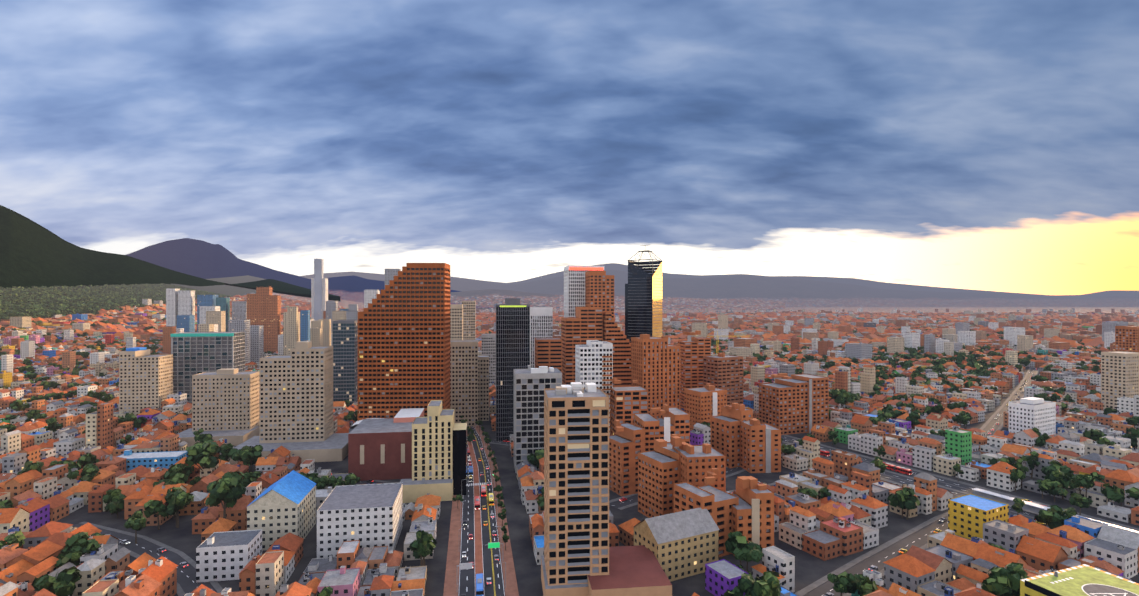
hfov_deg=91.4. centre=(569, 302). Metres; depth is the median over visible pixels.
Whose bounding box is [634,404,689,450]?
brick residence
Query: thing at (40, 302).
hill forest trees
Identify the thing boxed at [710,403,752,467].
brick residence
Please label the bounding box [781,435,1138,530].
road
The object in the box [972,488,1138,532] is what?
brt bus station
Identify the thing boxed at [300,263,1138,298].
range
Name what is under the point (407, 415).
salmon building
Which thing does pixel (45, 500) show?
lowrise
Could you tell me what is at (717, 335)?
yellow crane
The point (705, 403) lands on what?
brick residence
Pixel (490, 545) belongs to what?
sign gantries
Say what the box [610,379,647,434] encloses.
brick residence
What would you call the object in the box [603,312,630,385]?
brick terraced pyramid
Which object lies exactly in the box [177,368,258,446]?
beige hotel
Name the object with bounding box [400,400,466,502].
cream deco tower
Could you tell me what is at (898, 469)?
vehicles
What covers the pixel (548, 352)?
brick tower
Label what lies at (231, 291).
hills
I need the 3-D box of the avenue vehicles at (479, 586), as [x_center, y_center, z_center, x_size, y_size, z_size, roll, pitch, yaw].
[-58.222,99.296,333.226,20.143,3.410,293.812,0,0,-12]
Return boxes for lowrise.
[0,299,310,340]
[0,325,618,595]
[195,293,363,316]
[476,311,1138,322]
[476,316,1138,349]
[480,336,1138,595]
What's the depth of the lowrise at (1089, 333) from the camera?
1683.34 m
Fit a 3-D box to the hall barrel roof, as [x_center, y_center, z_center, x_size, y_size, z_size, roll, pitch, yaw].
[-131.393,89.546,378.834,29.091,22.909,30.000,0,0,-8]
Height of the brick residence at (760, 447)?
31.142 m
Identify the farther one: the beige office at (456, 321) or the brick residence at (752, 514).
the beige office at (456, 321)
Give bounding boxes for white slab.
[1009,397,1055,434]
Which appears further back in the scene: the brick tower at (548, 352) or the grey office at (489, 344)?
the grey office at (489, 344)
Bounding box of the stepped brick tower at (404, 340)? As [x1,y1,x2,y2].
[358,263,449,420]
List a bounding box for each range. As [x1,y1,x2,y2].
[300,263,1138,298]
[370,270,1138,306]
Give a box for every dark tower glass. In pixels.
[332,320,357,404]
[496,298,529,440]
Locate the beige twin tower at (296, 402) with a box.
[229,341,348,464]
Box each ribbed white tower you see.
[530,307,552,367]
[564,265,603,316]
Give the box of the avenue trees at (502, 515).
[452,415,509,550]
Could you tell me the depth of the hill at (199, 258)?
7971.42 m
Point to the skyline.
(256, 318)
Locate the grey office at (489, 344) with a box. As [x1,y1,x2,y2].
[482,334,495,385]
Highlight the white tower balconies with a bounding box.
[575,340,612,434]
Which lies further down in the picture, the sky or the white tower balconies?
the white tower balconies
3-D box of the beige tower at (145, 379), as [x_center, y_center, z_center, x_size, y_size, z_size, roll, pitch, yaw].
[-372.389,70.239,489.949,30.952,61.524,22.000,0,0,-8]
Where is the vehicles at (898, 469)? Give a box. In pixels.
[820,449,1063,524]
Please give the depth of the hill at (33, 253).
3122.75 m
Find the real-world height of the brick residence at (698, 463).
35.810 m
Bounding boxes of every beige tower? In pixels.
[119,347,172,416]
[1101,351,1138,409]
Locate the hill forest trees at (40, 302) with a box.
[0,283,230,319]
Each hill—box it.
[0,205,339,300]
[127,238,495,307]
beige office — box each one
[450,304,462,339]
[450,340,477,425]
[478,355,488,420]
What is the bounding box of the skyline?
[163,258,1138,363]
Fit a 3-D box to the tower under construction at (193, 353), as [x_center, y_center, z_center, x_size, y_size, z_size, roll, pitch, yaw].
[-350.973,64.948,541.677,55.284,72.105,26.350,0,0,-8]
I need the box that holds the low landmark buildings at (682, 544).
[117,449,1008,595]
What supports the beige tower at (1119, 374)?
on the ground
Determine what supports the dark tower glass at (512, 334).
on the ground
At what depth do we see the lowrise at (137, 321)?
1418.61 m
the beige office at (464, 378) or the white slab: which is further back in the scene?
the beige office at (464, 378)
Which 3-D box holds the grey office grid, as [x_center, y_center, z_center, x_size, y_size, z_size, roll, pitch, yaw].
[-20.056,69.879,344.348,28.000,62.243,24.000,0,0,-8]
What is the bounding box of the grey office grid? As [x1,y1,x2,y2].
[514,365,561,472]
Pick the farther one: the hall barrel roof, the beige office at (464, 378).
the beige office at (464, 378)
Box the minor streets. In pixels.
[72,368,1038,595]
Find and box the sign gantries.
[457,542,502,584]
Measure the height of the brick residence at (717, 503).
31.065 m
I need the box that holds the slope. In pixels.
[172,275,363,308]
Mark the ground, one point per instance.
(810, 569)
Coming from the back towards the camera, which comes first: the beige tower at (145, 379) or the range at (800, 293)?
the range at (800, 293)
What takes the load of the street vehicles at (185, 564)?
on the ground
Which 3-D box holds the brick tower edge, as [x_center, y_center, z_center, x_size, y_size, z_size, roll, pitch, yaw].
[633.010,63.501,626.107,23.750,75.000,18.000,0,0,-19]
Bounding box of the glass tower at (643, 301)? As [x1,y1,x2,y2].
[625,245,661,342]
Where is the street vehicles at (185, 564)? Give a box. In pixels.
[119,368,1036,595]
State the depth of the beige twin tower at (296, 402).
371.40 m
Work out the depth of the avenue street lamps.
256.93 m
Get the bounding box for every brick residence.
[609,420,644,495]
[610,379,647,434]
[631,334,679,417]
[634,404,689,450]
[638,434,681,517]
[672,442,725,490]
[674,468,738,556]
[678,330,710,408]
[684,383,726,430]
[703,352,742,404]
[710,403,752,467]
[730,476,773,554]
[737,418,780,472]
[759,373,828,434]
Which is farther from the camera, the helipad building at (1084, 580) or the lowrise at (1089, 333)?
the lowrise at (1089, 333)
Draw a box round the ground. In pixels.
[56,307,1138,595]
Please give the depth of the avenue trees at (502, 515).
304.55 m
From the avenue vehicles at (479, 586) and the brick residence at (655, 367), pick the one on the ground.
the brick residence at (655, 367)
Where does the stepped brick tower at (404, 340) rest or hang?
on the ground
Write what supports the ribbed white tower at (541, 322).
on the ground
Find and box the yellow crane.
[707,331,750,354]
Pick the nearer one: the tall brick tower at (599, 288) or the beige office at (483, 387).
the beige office at (483, 387)
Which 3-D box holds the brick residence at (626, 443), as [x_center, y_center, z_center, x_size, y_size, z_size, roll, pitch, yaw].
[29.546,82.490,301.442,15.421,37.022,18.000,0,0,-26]
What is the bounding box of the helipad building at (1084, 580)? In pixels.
[1020,564,1138,595]
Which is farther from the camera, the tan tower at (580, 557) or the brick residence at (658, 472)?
the brick residence at (658, 472)
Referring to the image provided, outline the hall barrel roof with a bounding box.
[349,418,384,432]
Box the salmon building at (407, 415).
[394,408,423,422]
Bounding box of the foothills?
[450,289,784,309]
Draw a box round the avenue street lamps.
[459,423,505,587]
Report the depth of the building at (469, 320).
690.10 m
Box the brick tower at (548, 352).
[535,338,561,371]
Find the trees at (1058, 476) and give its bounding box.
[0,300,1138,595]
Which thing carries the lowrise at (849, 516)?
on the ground
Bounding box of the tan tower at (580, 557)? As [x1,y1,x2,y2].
[541,382,671,595]
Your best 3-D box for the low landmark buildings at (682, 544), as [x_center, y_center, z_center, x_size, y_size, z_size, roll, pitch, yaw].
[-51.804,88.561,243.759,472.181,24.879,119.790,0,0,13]
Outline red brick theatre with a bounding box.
[348,418,412,480]
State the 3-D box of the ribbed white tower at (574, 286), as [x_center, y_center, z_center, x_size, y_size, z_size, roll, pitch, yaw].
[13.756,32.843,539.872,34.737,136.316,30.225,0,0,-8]
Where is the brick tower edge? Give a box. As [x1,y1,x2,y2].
[1115,326,1138,351]
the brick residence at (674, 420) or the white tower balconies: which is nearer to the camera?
the brick residence at (674, 420)
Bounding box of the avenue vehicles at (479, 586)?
[461,439,498,595]
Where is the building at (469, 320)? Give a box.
[462,301,475,339]
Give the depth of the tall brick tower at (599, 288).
499.09 m
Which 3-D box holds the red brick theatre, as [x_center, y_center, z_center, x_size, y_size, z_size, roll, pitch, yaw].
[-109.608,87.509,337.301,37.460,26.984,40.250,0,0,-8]
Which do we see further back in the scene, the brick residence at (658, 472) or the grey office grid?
the grey office grid
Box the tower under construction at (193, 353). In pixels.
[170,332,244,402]
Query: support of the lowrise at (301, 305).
on the ground
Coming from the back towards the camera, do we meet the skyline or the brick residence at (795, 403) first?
the skyline
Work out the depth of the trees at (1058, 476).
308.07 m
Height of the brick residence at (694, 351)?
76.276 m
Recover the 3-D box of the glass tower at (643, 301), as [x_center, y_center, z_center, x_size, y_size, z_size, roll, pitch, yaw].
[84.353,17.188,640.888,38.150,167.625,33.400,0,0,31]
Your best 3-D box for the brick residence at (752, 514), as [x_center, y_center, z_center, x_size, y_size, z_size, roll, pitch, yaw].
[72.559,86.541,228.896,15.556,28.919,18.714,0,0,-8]
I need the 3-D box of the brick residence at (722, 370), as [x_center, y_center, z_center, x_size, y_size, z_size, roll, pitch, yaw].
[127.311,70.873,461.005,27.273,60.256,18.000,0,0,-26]
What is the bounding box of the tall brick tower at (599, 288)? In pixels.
[585,271,613,318]
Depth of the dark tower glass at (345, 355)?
527.91 m
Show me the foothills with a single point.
(489, 298)
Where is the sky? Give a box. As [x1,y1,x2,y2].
[0,0,1138,294]

